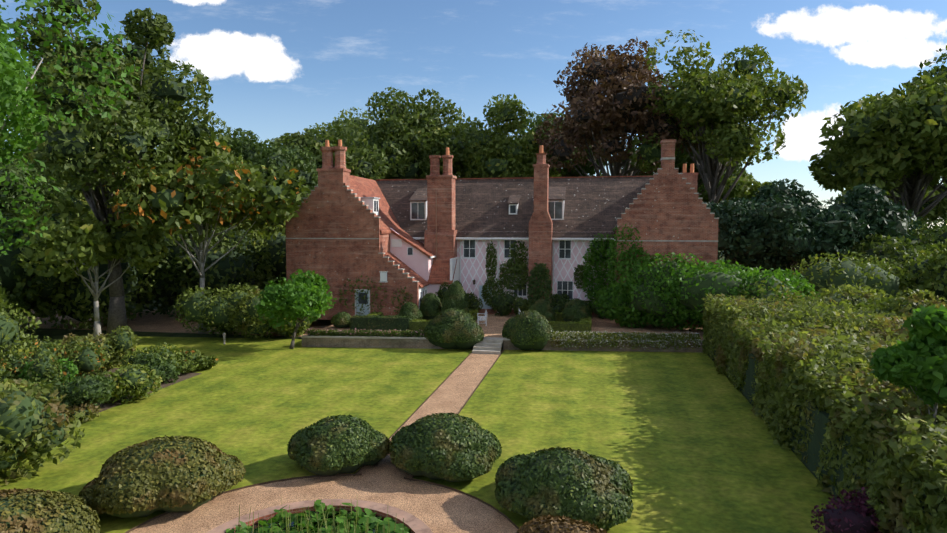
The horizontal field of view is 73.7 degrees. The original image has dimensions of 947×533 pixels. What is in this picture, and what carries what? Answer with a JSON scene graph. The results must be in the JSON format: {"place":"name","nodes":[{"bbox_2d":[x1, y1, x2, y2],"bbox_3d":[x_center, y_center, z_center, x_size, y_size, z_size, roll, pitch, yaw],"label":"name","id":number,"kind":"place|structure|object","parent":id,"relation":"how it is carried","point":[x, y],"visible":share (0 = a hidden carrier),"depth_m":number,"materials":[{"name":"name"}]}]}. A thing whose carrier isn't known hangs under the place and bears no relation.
{"place":"outdoors","nodes":[
{"label":"outdoors","id":0,"kind":"place"},
{"bbox_2d":[0,488,100,532],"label":"bush","id":1,"kind":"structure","parent":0,"point":[59,499],"depth_m":13.28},
{"bbox_2d":[0,0,139,255],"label":"poplar tree","id":2,"kind":"object","parent":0,"point":[14,83],"depth_m":10.51,"materials":[{"name":"plant"}]},
{"bbox_2d":[67,368,201,423],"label":"border soil","id":3,"kind":"structure","parent":0,"point":[181,377],"depth_m":28.37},
{"bbox_2d":[4,354,30,379],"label":"border plant","id":4,"kind":"object","parent":3,"relation":"on","point":[13,359],"depth_m":26.59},
{"bbox_2d":[12,336,71,378],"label":"border plant","id":5,"kind":"object","parent":3,"relation":"on","point":[36,342],"depth_m":27.81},
{"bbox_2d":[26,351,67,386],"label":"border plant","id":6,"kind":"object","parent":3,"relation":"on","point":[54,368],"depth_m":25.16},
{"bbox_2d":[18,358,78,383],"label":"border plant","id":7,"kind":"object","parent":3,"relation":"on","point":[73,370],"depth_m":25.72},
{"bbox_2d":[27,341,107,381],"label":"border plant","id":8,"kind":"object","parent":3,"relation":"on","point":[79,348],"depth_m":27.95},
{"bbox_2d":[35,374,114,413],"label":"border plant","id":9,"kind":"object","parent":3,"relation":"on","point":[67,390],"depth_m":23.11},
{"bbox_2d":[61,400,102,421],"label":"border plant","id":10,"kind":"object","parent":3,"relation":"on","point":[94,409],"depth_m":22.74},
{"bbox_2d":[67,325,138,372],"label":"border plant","id":11,"kind":"object","parent":3,"relation":"on","point":[105,338],"depth_m":30.51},
{"bbox_2d":[91,364,162,403],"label":"border plant","id":12,"kind":"object","parent":3,"relation":"on","point":[137,394],"depth_m":25.05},
{"bbox_2d":[119,342,183,367],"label":"border plant","id":13,"kind":"object","parent":3,"relation":"on","point":[176,356],"depth_m":29.19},
{"bbox_2d":[134,350,181,383],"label":"border plant","id":14,"kind":"object","parent":3,"relation":"on","point":[155,356],"depth_m":28.16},
{"bbox_2d":[78,435,245,517],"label":"bush","id":15,"kind":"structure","parent":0,"point":[144,472],"depth_m":15.36,"materials":[{"name":"plant"}]},
{"bbox_2d":[19,309,332,336],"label":"drive gravel","id":16,"kind":"structure","parent":0,"point":[151,322],"depth_m":45.21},
{"bbox_2d":[207,499,432,532],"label":"brick edging","id":17,"kind":"object","parent":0,"point":[413,523],"visible":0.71,"depth_m":15.16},
{"bbox_2d":[251,510,397,532],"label":"plants","id":18,"kind":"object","parent":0,"point":[292,523],"depth_m":14.79,"materials":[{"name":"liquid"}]},
{"bbox_2d":[226,491,410,532],"bbox_3d":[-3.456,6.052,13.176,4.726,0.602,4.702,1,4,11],"label":"flower bed plants","id":19,"kind":"object","parent":18,"relation":"on","point":[373,521],"visible":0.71,"depth_m":14.59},
{"bbox_2d":[287,414,389,474],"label":"bush","id":20,"kind":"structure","parent":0,"point":[340,460],"depth_m":17.96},
{"bbox_2d":[331,312,350,327],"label":"shrub","id":21,"kind":"object","parent":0,"point":[342,316],"depth_m":39.74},
{"bbox_2d":[349,314,413,330],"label":"parterre hedge","id":22,"kind":"object","parent":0,"point":[361,321],"depth_m":38.76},
{"bbox_2d":[0,335,836,532],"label":"lawn","id":23,"kind":"structure","parent":0,"point":[684,440],"depth_m":23.25,"materials":[{"name":"green plant"}]},
{"bbox_2d":[0,378,84,486],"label":"shrub","id":24,"kind":"object","parent":23,"relation":"on","point":[52,407],"depth_m":17.46,"materials":[{"name":"plant"}]},
{"bbox_2d":[15,198,169,339],"bbox_3d":[-23.093,0.208,37.942,8.024,8.829,8.872,1,4,11],"label":"small tree","id":25,"kind":"object","parent":23,"relation":"on","point":[68,235],"depth_m":36.56,"materials":[{"name":"plant"}]},
{"bbox_2d":[175,360,200,373],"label":"border plant","id":26,"kind":"object","parent":23,"relation":"on","point":[194,367],"depth_m":30.00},
{"bbox_2d":[194,355,218,369],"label":"border plant","id":27,"kind":"object","parent":23,"relation":"on","point":[209,364],"depth_m":30.77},
{"bbox_2d":[254,269,337,348],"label":"mulberry tree","id":28,"kind":"object","parent":23,"relation":"on","point":[275,299],"depth_m":35.15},
{"bbox_2d":[125,350,518,532],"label":"path edging","id":29,"kind":"object","parent":23,"relation":"on","point":[355,474],"visible":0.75,"depth_m":17.44,"materials":[{"name":"brown"}]},
{"bbox_2d":[129,476,517,532],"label":"path","id":30,"kind":"structure","parent":23,"relation":"on","point":[436,508],"depth_m":16.20,"materials":[{"name":"gravel"}]},
{"bbox_2d":[502,309,553,350],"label":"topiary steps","id":31,"kind":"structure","parent":23,"relation":"on","point":[518,328],"depth_m":35.55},
{"bbox_2d":[516,515,606,532],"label":"shrub","id":32,"kind":"object","parent":23,"relation":"on","point":[551,523],"depth_m":13.01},
{"bbox_2d":[809,485,891,532],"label":"shrub","id":33,"kind":"object","parent":23,"relation":"on","point":[863,498],"depth_m":13.36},
{"bbox_2d":[357,352,501,479],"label":"garden path","id":34,"kind":"structure","parent":0,"point":[453,392],"depth_m":26.22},
{"bbox_2d":[419,293,441,319],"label":"topiary bush","id":35,"kind":"object","parent":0,"point":[430,302],"depth_m":42.23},
{"bbox_2d":[388,412,501,481],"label":"bush","id":36,"kind":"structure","parent":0,"point":[490,454],"depth_m":17.45,"materials":[{"name":"plant"}]},
{"bbox_2d":[424,308,483,348],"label":"bush","id":37,"kind":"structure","parent":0,"point":[439,328],"depth_m":35.68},
{"bbox_2d":[441,282,468,312],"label":"topiary bush","id":38,"kind":"object","parent":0,"point":[447,297],"depth_m":41.64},
{"bbox_2d":[0,0,946,227],"label":"sky","id":39,"kind":"structure","parent":0,"point":[274,68],"materials":[{"name":"blue"}]},
{"bbox_2d":[17,228,939,493],"bbox_3d":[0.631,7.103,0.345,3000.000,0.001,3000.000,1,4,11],"label":"ground","id":40,"kind":"structure","parent":0,"point":[56,334],"depth_m":41.13,"materials":[{"name":"brown soil"}]},
{"bbox_2d":[0,303,41,365],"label":"shrub","id":41,"kind":"object","parent":40,"relation":"on","point":[24,342],"depth_m":28.53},
{"bbox_2d":[0,220,47,311],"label":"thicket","id":42,"kind":"object","parent":40,"relation":"on","point":[16,290],"depth_m":39.14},
{"bbox_2d":[0,191,66,326],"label":"thicket","id":43,"kind":"object","parent":40,"relation":"on","point":[4,198],"depth_m":42.92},
{"bbox_2d":[0,155,91,225],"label":"tree","id":44,"kind":"object","parent":40,"relation":"on","point":[63,193],"depth_m":47.23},
{"bbox_2d":[15,152,135,212],"bbox_3d":[-39.510,-5.183,62.796,14.185,16.416,14.046,1,4,11],"label":"tree","id":45,"kind":"object","parent":40,"relation":"on","point":[76,194],"visible":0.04,"depth_m":58.77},
{"bbox_2d":[0,208,158,329],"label":"thicket","id":46,"kind":"object","parent":40,"relation":"on","point":[43,307],"depth_m":42.22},
{"bbox_2d":[2,0,231,334],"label":"tree","id":47,"kind":"object","parent":40,"relation":"on","point":[175,116],"depth_m":36.67,"materials":[{"name":"plant"}]},
{"bbox_2d":[30,0,210,169],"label":"tree","id":48,"kind":"object","parent":47,"relation":"attached to","point":[164,92],"visible":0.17,"depth_m":36.29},
{"bbox_2d":[115,212,219,316],"bbox_3d":[-25.789,-0.712,50.713,13.217,9.380,10.270,1,4,11],"label":"thicket","id":49,"kind":"object","parent":40,"relation":"on","point":[156,304],"depth_m":46.85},
{"bbox_2d":[102,134,311,333],"bbox_3d":[-17.417,-2.227,40.062,13.165,13.414,11.847,1,4,11],"label":"tree","id":50,"kind":"object","parent":40,"relation":"on","point":[180,174],"depth_m":38.66,"materials":[{"name":"plant"}]},
{"bbox_2d":[151,154,286,218],"bbox_3d":[-17.433,-5.289,39.928,9.671,4.533,8.709,1,4,11],"label":"tree","id":51,"kind":"object","parent":50,"relation":"attached to","point":[168,199],"visible":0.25,"depth_m":37.12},
{"bbox_2d":[142,229,273,316],"bbox_3d":[-21.712,0.476,49.060,11.651,7.129,8.333,1,4,11],"label":"thicket","id":52,"kind":"object","parent":40,"relation":"on","point":[222,249],"depth_m":46.70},
{"bbox_2d":[147,123,284,232],"bbox_3d":[-22.560,-4.409,54.516,11.566,15.885,11.922,1,4,11],"label":"tree","id":53,"kind":"object","parent":40,"relation":"on","point":[242,133],"depth_m":54.47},
{"bbox_2d":[172,283,263,336],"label":"shrub","id":54,"kind":"object","parent":40,"relation":"on","point":[228,293],"depth_m":38.70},
{"bbox_2d":[194,217,286,290],"bbox_3d":[-19.077,-0.353,53.623,12.160,8.016,11.065,1,4,11],"label":"thicket","id":55,"kind":"object","parent":40,"relation":"on","point":[258,234],"depth_m":51.50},
{"bbox_2d":[228,289,280,338],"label":"shrub","id":56,"kind":"object","parent":40,"relation":"on","point":[242,328],"depth_m":38.74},
{"bbox_2d":[203,137,320,235],"bbox_3d":[-19.477,-4.060,57.836,12.668,14.761,11.618,1,4,11],"label":"tree","id":57,"kind":"object","parent":40,"relation":"on","point":[259,159],"depth_m":54.45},
{"bbox_2d":[241,148,312,204],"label":"tree foliage","id":58,"kind":"object","parent":57,"relation":"attached to","point":[308,177],"visible":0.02,"depth_m":54.53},
{"bbox_2d":[270,313,315,337],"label":"shrub","id":59,"kind":"object","parent":40,"relation":"on","point":[283,332],"depth_m":39.53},
{"bbox_2d":[262,118,390,179],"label":"tree","id":60,"kind":"object","parent":40,"relation":"on","point":[354,157],"depth_m":80.53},
{"bbox_2d":[301,107,375,153],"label":"tree","id":61,"kind":"object","parent":40,"relation":"on","point":[329,124],"depth_m":110.22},
{"bbox_2d":[340,87,476,178],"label":"tree","id":62,"kind":"object","parent":40,"relation":"on","point":[438,133],"depth_m":91.00,"materials":[{"name":"plant"}]},
{"bbox_2d":[351,103,463,178],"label":"tree foliage","id":63,"kind":"object","parent":62,"relation":"attached to","point":[411,172],"visible":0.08,"depth_m":89.77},
{"bbox_2d":[440,93,560,177],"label":"tree","id":64,"kind":"object","parent":40,"relation":"on","point":[499,133],"depth_m":95.87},
{"bbox_2d":[455,106,538,177],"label":"tree foliage","id":65,"kind":"object","parent":64,"relation":"attached to","point":[493,163],"visible":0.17,"depth_m":95.53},
{"bbox_2d":[302,338,708,352],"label":"terrace retaining wall","id":66,"kind":"structure","parent":40,"relation":"on","point":[373,343],"depth_m":36.40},
{"bbox_2d":[398,302,422,319],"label":"topiary bush","id":67,"kind":"object","parent":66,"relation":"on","point":[408,310],"depth_m":40.67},
{"bbox_2d":[301,335,702,353],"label":"terrace coping steps","id":68,"kind":"structure","parent":66,"relation":"on","point":[490,345],"depth_m":35.71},
{"bbox_2d":[319,314,702,339],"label":"paving","id":69,"kind":"structure","parent":66,"relation":"on","point":[493,327],"depth_m":39.77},
{"bbox_2d":[307,328,423,336],"bbox_3d":[-6.155,3.916,36.947,7.189,0.513,0.660,0,4,4],"label":"green border","id":70,"kind":"object","parent":69,"relation":"on","point":[331,332],"visible":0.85,"depth_m":36.83,"materials":[{"name":"green plant"}]},
{"bbox_2d":[390,228,449,295],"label":"house wall","id":71,"kind":"structure","parent":69,"relation":"on","point":[418,262],"depth_m":44.61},
{"bbox_2d":[485,241,496,281],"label":"climbing plant","id":72,"kind":"object","parent":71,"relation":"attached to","point":[493,263],"visible":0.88,"depth_m":46.00,"materials":[{"name":"green plant"}]},
{"bbox_2d":[499,258,528,290],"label":"climbing plant","id":73,"kind":"object","parent":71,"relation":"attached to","point":[507,284],"visible":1,"depth_m":45.58,"materials":[{"name":"green plant"}]},
{"bbox_2d":[508,240,528,273],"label":"climbing plant","id":74,"kind":"object","parent":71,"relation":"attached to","point":[514,254],"visible":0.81,"depth_m":45.55,"materials":[{"name":"green plant"}]},
{"bbox_2d":[488,290,517,315],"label":"shrub","id":75,"kind":"object","parent":69,"relation":"on","point":[506,311],"depth_m":44.88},
{"bbox_2d":[527,263,551,304],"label":"ivy","id":76,"kind":"object","parent":69,"relation":"on","point":[540,268],"visible":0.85,"depth_m":44.43,"materials":[{"name":"green plant"}]},
{"bbox_2d":[529,299,556,321],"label":"topiary bush","id":77,"kind":"object","parent":69,"relation":"on","point":[543,310],"depth_m":40.94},
{"bbox_2d":[551,293,569,311],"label":"shrub","id":78,"kind":"object","parent":69,"relation":"on","point":[557,296],"depth_m":44.52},
{"bbox_2d":[548,321,591,331],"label":"parterre hedge","id":79,"kind":"object","parent":69,"relation":"on","point":[566,328],"depth_m":38.45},
{"bbox_2d":[562,298,591,321],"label":"topiary bush","id":80,"kind":"object","parent":69,"relation":"on","point":[573,310],"depth_m":40.81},
{"bbox_2d":[551,330,700,349],"bbox_3d":[8.567,4.176,35.696,8.434,0.953,1.038,0,4,4],"label":"green border","id":81,"kind":"object","parent":69,"relation":"on","point":[657,336],"visible":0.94,"depth_m":35.53,"materials":[{"name":"green plant"}]},
{"bbox_2d":[511,110,608,176],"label":"tree","id":82,"kind":"object","parent":40,"relation":"on","point":[534,124],"depth_m":113.02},
{"bbox_2d":[534,36,701,175],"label":"copper beech tree","id":83,"kind":"object","parent":40,"relation":"on","point":[614,59],"depth_m":90.36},
{"bbox_2d":[552,55,692,164],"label":"tree","id":84,"kind":"object","parent":83,"relation":"attached to","point":[585,118],"visible":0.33,"depth_m":88.21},
{"bbox_2d":[621,133,742,195],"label":"tree","id":85,"kind":"object","parent":40,"relation":"on","point":[681,159],"depth_m":108.71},
{"bbox_2d":[626,30,808,266],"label":"tree","id":86,"kind":"object","parent":40,"relation":"on","point":[760,93],"depth_m":81.35,"materials":[{"name":"plant"}]},
{"bbox_2d":[640,60,791,163],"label":"tree foliage","id":87,"kind":"object","parent":86,"relation":"attached to","point":[697,101],"visible":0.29,"depth_m":83.66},
{"bbox_2d":[696,167,771,251],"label":"distant tree","id":88,"kind":"object","parent":40,"relation":"on","point":[746,181],"depth_m":148.15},
{"bbox_2d":[704,197,778,272],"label":"yew tree","id":89,"kind":"object","parent":40,"relation":"on","point":[741,213],"depth_m":49.30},
{"bbox_2d":[708,204,768,256],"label":"tree","id":90,"kind":"object","parent":89,"relation":"attached to","point":[722,243],"visible":0.12,"depth_m":49.37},
{"bbox_2d":[692,267,820,325],"bbox_3d":[16.575,2.119,36.567,7.501,4.221,5.060,1,4,11],"label":"shrub","id":91,"kind":"object","parent":40,"relation":"on","point":[805,285],"depth_m":35.55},
{"bbox_2d":[735,279,802,304],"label":"shrub","id":92,"kind":"object","parent":40,"relation":"on","point":[760,288],"depth_m":34.39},
{"bbox_2d":[718,178,820,211],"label":"yew tree","id":93,"kind":"object","parent":40,"relation":"on","point":[764,194],"visible":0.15,"depth_m":58.04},
{"bbox_2d":[744,194,867,276],"bbox_3d":[25.771,-0.907,49.858,8.460,9.533,7.606,1,4,11],"label":"yew tree","id":94,"kind":"object","parent":40,"relation":"on","point":[793,229],"depth_m":47.98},
{"bbox_2d":[752,203,852,269],"bbox_3d":[25.644,-2.286,49.789,6.832,5.502,6.292,1,4,11],"label":"yew inner foliage","id":95,"kind":"object","parent":94,"relation":"attached to","point":[794,209],"visible":0.19,"depth_m":47.93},
{"bbox_2d":[701,292,946,532],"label":"hedge","id":96,"kind":"object","parent":40,"relation":"on","point":[831,357],"depth_m":17.84,"materials":[{"name":"plant"}]},
{"bbox_2d":[799,283,888,314],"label":"shrub","id":97,"kind":"object","parent":40,"relation":"on","point":[848,291],"depth_m":34.92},
{"bbox_2d":[787,251,915,303],"bbox_3d":[24.199,1.687,40.804,7.480,5.657,7.501,1,4,11],"label":"shrub","id":98,"kind":"object","parent":40,"relation":"on","point":[862,264],"depth_m":39.08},
{"bbox_2d":[798,183,921,257],"bbox_3d":[30.760,-1.579,52.311,9.421,10.554,9.554,1,4,11],"label":"yew tree","id":99,"kind":"object","parent":40,"relation":"on","point":[854,200],"depth_m":49.00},
{"bbox_2d":[826,192,907,252],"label":"yew inner foliage","id":100,"kind":"object","parent":99,"relation":"attached to","point":[903,231],"visible":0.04,"depth_m":49.19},
{"bbox_2d":[808,73,946,224],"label":"tree","id":101,"kind":"object","parent":40,"relation":"on","point":[867,150],"depth_m":68.75,"materials":[{"name":"plant"}]},
{"bbox_2d":[828,105,946,177],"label":"tree foliage","id":102,"kind":"object","parent":101,"relation":"attached to","point":[936,111],"visible":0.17,"depth_m":69.04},
{"bbox_2d":[831,293,938,322],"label":"shrub","id":103,"kind":"object","parent":40,"relation":"on","point":[879,306],"depth_m":31.78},
{"bbox_2d":[835,232,944,293],"bbox_3d":[31.470,0.821,46.714,8.532,6.808,7.608,1,4,11],"label":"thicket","id":104,"kind":"object","parent":40,"relation":"on","point":[892,245],"depth_m":45.92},
{"bbox_2d":[835,178,946,225],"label":"distant tree","id":105,"kind":"object","parent":40,"relation":"on","point":[932,215],"visible":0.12,"depth_m":124.56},
{"bbox_2d":[874,219,941,249],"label":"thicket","id":106,"kind":"object","parent":40,"relation":"on","point":[918,232],"depth_m":61.82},
{"bbox_2d":[882,288,946,329],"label":"shrub","id":107,"kind":"object","parent":40,"relation":"on","point":[919,294],"depth_m":30.33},
{"bbox_2d":[896,238,946,306],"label":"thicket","id":108,"kind":"object","parent":40,"relation":"on","point":[933,263],"depth_m":38.75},
{"bbox_2d":[909,45,946,198],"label":"tree","id":109,"kind":"object","parent":40,"relation":"on","point":[937,70],"depth_m":77.94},
{"bbox_2d":[918,215,946,254],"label":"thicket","id":110,"kind":"object","parent":40,"relation":"on","point":[934,236],"depth_m":57.95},
{"bbox_2d":[349,175,652,287],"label":"roof tiles","id":111,"kind":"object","parent":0,"point":[366,187],"depth_m":45.40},
{"bbox_2d":[285,166,717,326],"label":"house walls","id":112,"kind":"structure","parent":0,"point":[667,205],"depth_m":42.55,"materials":[{"name":"brick"}]},
{"bbox_2d":[339,275,386,314],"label":"climbing plant","id":113,"kind":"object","parent":112,"relation":"attached to","point":[372,294],"depth_m":42.69,"materials":[{"name":"green plant"}]},
{"bbox_2d":[356,286,491,315],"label":"doors","id":114,"kind":"structure","parent":112,"relation":"in","point":[366,310],"depth_m":43.07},
{"bbox_2d":[355,198,611,314],"bbox_3d":[1.095,-0.571,44.237,17.550,8.350,6.270,1,4,11],"label":"white house joinery","id":115,"kind":"object","parent":112,"relation":"attached to","point":[394,242],"visible":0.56,"depth_m":45.29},
{"bbox_2d":[358,201,602,303],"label":"window panes","id":116,"kind":"structure","parent":115,"relation":"in","point":[418,213],"depth_m":45.82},
{"bbox_2d":[582,233,615,307],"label":"vine","id":117,"kind":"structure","parent":112,"relation":"attached to","point":[589,257],"depth_m":44.25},
{"bbox_2d":[606,224,643,286],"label":"vine","id":118,"kind":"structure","parent":112,"relation":"attached to","point":[610,265],"depth_m":40.81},
{"bbox_2d":[593,284,658,328],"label":"shrub","id":119,"kind":"object","parent":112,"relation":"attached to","point":[611,314],"depth_m":39.71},
{"bbox_2d":[616,247,653,280],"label":"wing vine","id":120,"kind":"object","parent":112,"relation":"attached to","point":[622,256],"visible":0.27,"depth_m":40.65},
{"bbox_2d":[611,252,770,330],"bbox_3d":[13.761,1.600,38.289,10.650,4.951,5.522,1,4,11],"label":"shrub","id":121,"kind":"object","parent":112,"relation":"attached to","point":[691,268],"depth_m":38.05,"materials":[{"name":"plant"}]},
{"bbox_2d":[285,157,718,281],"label":"house copings","id":122,"kind":"object","parent":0,"point":[664,158],"visible":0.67,"depth_m":40.65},
{"bbox_2d":[317,139,697,300],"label":"chimneys","id":123,"kind":"object","parent":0,"point":[331,179],"visible":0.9,"depth_m":44.52,"materials":[{"name":"brick"}]},
{"bbox_2d":[419,240,613,309],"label":"house wall","id":124,"kind":"structure","parent":0,"point":[475,269],"depth_m":45.91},
{"bbox_2d":[481,278,504,305],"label":"climbing plant","id":125,"kind":"object","parent":124,"relation":"attached to","point":[485,294],"visible":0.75,"depth_m":45.99,"materials":[{"name":"green plant"}]},
{"bbox_2d":[376,177,719,237],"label":"house roof","id":126,"kind":"structure","parent":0,"point":[593,207],"depth_m":47.27,"materials":[{"name":"tile"}]},
{"bbox_2d":[494,446,633,529],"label":"bush","id":127,"kind":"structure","parent":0,"point":[560,499],"depth_m":14.99,"materials":[{"name":"plant"}]},
{"bbox_2d":[868,304,946,425],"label":"shrub","id":128,"kind":"object","parent":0,"point":[918,366],"depth_m":13.85,"materials":[{"name":"plant"}]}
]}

